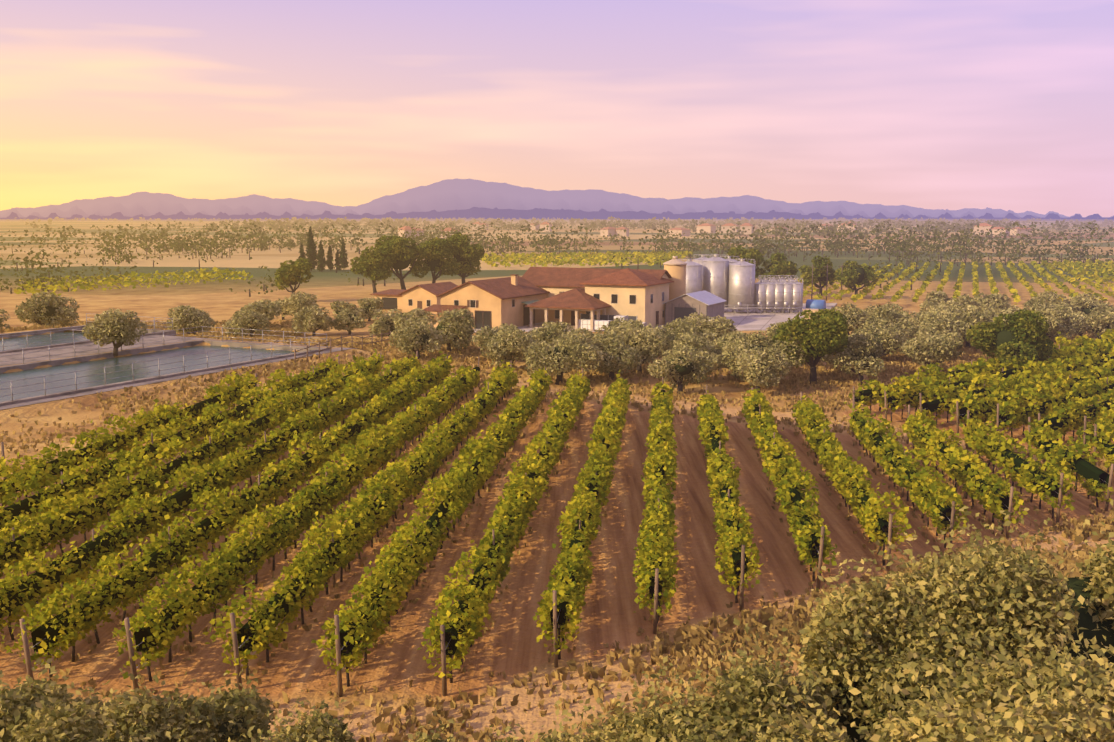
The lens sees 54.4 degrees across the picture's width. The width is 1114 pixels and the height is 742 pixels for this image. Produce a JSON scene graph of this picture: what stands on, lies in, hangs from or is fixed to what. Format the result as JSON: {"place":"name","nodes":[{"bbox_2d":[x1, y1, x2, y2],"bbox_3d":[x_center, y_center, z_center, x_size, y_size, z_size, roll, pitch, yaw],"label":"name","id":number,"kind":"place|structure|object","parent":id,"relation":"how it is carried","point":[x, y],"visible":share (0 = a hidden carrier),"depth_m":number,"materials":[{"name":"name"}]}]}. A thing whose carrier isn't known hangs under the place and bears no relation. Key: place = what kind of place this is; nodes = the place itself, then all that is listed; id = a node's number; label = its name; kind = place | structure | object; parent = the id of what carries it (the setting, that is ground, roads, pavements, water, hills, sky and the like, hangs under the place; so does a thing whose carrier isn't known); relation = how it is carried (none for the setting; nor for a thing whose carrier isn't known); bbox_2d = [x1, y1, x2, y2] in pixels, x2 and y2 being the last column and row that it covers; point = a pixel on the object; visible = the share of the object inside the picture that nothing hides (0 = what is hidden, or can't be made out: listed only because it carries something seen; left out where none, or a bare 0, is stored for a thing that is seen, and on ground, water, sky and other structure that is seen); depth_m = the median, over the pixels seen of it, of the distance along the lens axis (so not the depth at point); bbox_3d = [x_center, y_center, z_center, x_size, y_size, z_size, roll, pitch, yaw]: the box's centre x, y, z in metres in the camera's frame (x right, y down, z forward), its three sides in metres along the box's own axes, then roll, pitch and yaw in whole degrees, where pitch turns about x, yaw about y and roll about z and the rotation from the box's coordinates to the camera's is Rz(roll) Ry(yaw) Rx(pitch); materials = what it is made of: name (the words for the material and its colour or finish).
{"place":"outdoors","nodes":[
{"label":"outdoors","id":0,"kind":"place"},
{"bbox_2d":[0,331,296,401],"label":"pond water","id":1,"kind":"structure","parent":0,"point":[73,368],"depth_m":73.28,"materials":[{"name":"grey liquid"}]},
{"bbox_2d":[0,325,361,409],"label":"pond walls","id":2,"kind":"structure","parent":0,"point":[27,365],"depth_m":77.83,"materials":[{"name":"grey concrete"}]},
{"bbox_2d":[0,313,326,400],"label":"fence","id":3,"kind":"object","parent":2,"relation":"on","point":[242,333],"visible":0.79,"depth_m":75.27,"materials":[{"name":"grey metal"}]},
{"bbox_2d":[423,274,549,328],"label":"farmhouse","id":4,"kind":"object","parent":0,"point":[495,302],"depth_m":119.35,"materials":[{"name":"paint"}]},
{"bbox_2d":[0,178,1112,217],"bbox_3d":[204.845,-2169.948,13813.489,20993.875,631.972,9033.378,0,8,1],"label":"mountains","id":5,"kind":"structure","parent":0,"point":[453,194],"depth_m":13271.90,"materials":[{"name":"purple stone"}]},
{"bbox_2d":[0,218,1113,741],"bbox_3d":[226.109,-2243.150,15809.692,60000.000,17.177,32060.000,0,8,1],"label":"ground","id":6,"kind":"structure","parent":0,"point":[512,646],"depth_m":37.44,"materials":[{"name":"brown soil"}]},
{"bbox_2d":[0,291,147,355],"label":"orchard trees","id":7,"kind":"object","parent":6,"relation":"on","point":[46,311],"visible":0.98,"depth_m":79.68,"materials":[{"name":"green plant"}]},
{"bbox_2d":[298,226,348,271],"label":"cypress trees","id":8,"kind":"object","parent":6,"relation":"on","point":[311,254],"visible":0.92,"depth_m":245.18,"materials":[{"name":"green plant"}]},
{"bbox_2d":[294,331,390,364],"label":"drive fence","id":9,"kind":"object","parent":6,"relation":"on","point":[352,341],"visible":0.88,"depth_m":80.01,"materials":[{"name":"brown wood"}]},
{"bbox_2d":[370,289,404,308],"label":"small outbuilding","id":10,"kind":"structure","parent":6,"relation":"on","point":[392,298],"depth_m":144.28,"materials":[{"name":"paint"}]},
{"bbox_2d":[0,319,1106,479],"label":"grove grass","id":11,"kind":"structure","parent":6,"relation":"on","point":[794,375],"depth_m":70.06,"materials":[{"name":"plant"}]},
{"bbox_2d":[0,349,1113,696],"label":"vineyard rows","id":12,"kind":"object","parent":6,"relation":"on","point":[68,507],"visible":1,"depth_m":34.95,"materials":[{"name":"green plant"}]},
{"bbox_2d":[0,499,1113,741],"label":"bushes","id":13,"kind":"object","parent":6,"relation":"on","point":[994,641],"visible":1,"depth_m":8.76,"materials":[{"name":"green plant"}]},
{"bbox_2d":[0,216,1113,296],"bbox_3d":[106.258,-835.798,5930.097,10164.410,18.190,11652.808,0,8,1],"label":"tree","id":14,"kind":"object","parent":6,"relation":"on","point":[960,225],"visible":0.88,"depth_m":388.42,"materials":[{"name":"green plant"}]},
{"bbox_2d":[14,250,1113,304],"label":"distant vineyard","id":15,"kind":"object","parent":6,"relation":"on","point":[650,257],"visible":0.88,"depth_m":205.59,"materials":[{"name":"green plant"}]},
{"bbox_2d":[525,288,610,330],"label":"open pavilion","id":16,"kind":"structure","parent":6,"relation":"on","point":[569,306],"depth_m":119.09,"materials":[{"name":"tile"}]},
{"bbox_2d":[89,508,1113,741],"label":"knoll grass","id":17,"kind":"structure","parent":6,"relation":"on","point":[687,638],"depth_m":25.00,"materials":[{"name":"plant"}]},
{"bbox_2d":[440,303,836,332],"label":"paved yard","id":18,"kind":"structure","parent":6,"relation":"on","point":[750,321],"depth_m":130.81,"materials":[{"name":"concrete"}]},
{"bbox_2d":[398,281,457,313],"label":"house","id":19,"kind":"structure","parent":18,"relation":"on","point":[421,296],"depth_m":137.48,"materials":[{"name":"paint"}]},
{"bbox_2d":[522,267,671,297],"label":"long tiled-roof building","id":20,"kind":"structure","parent":18,"relation":"on","point":[553,281],"depth_m":127.10,"materials":[{"name":"tile"}]},
{"bbox_2d":[580,313,636,320],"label":"windows","id":21,"kind":"structure","parent":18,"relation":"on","point":[602,317],"depth_m":118.61,"materials":[{"name":"grey glass"}]},
{"bbox_2d":[578,315,646,330],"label":"winery crates","id":22,"kind":"object","parent":18,"relation":"on","point":[585,323],"visible":0.31,"depth_m":116.64,"materials":[{"name":"white plastic"}]},
{"bbox_2d":[580,268,673,326],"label":"two-storey building","id":23,"kind":"structure","parent":18,"relation":"on","point":[642,296],"depth_m":119.70,"materials":[{"name":"paint"}]},
{"bbox_2d":[662,290,725,325],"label":"metal shed","id":24,"kind":"structure","parent":18,"relation":"on","point":[705,303],"depth_m":122.11,"materials":[{"name":"grey metal"}]},
{"bbox_2d":[679,254,802,313],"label":"steel storage tanks","id":25,"kind":"object","parent":18,"relation":"on","point":[732,283],"visible":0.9,"depth_m":137.88,"materials":[{"name":"metal"}]},
{"bbox_2d":[806,299,825,308],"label":"blue tank","id":26,"kind":"object","parent":18,"relation":"on","point":[815,304],"visible":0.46,"depth_m":138.81,"materials":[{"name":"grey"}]},
{"bbox_2d":[166,290,1113,392],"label":"olive trees","id":27,"kind":"object","parent":6,"relation":"on","point":[938,327],"visible":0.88,"depth_m":76.13,"materials":[{"name":"green plant"}]},
{"bbox_2d":[274,232,1055,383],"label":"broadleaf trees","id":28,"kind":"object","parent":6,"relation":"on","point":[815,336],"visible":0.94,"depth_m":160.36,"materials":[{"name":"green plant"}]},
{"bbox_2d":[397,221,1031,238],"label":"distant buildings","id":29,"kind":"structure","parent":6,"relation":"on","point":[706,227],"depth_m":748.04,"materials":[{"name":"beige"}]},
{"bbox_2d":[811,264,845,300],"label":"utility poles","id":30,"kind":"object","parent":6,"relation":"on","point":[827,266],"visible":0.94,"depth_m":159.33,"materials":[{"name":"brown wood"}]},
{"bbox_2d":[844,329,1113,456],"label":"grapevines","id":31,"kind":"object","parent":6,"relation":"on","point":[1069,380],"visible":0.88,"depth_m":55.17,"materials":[{"name":"green plant"}]},
{"bbox_2d":[0,207,1113,218],"bbox_3d":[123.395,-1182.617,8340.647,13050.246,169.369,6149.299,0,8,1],"label":"treeline","id":32,"kind":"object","parent":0,"point":[486,213],"depth_m":7785.19,"materials":[{"name":"plant"}]},
{"bbox_2d":[0,0,1113,216],"label":"sky","id":33,"kind":"structure","parent":0,"point":[1006,105],"materials":[{"name":"purple"}]},
{"bbox_2d":[663,256,686,299],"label":"winery round tower","id":34,"kind":"structure","parent":0,"point":[675,267],"depth_m":126.00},
{"bbox_2d":[803,309,835,318],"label":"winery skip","id":35,"kind":"object","parent":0,"point":[813,310],"visible":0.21,"depth_m":129.55,"materials":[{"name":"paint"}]}
]}

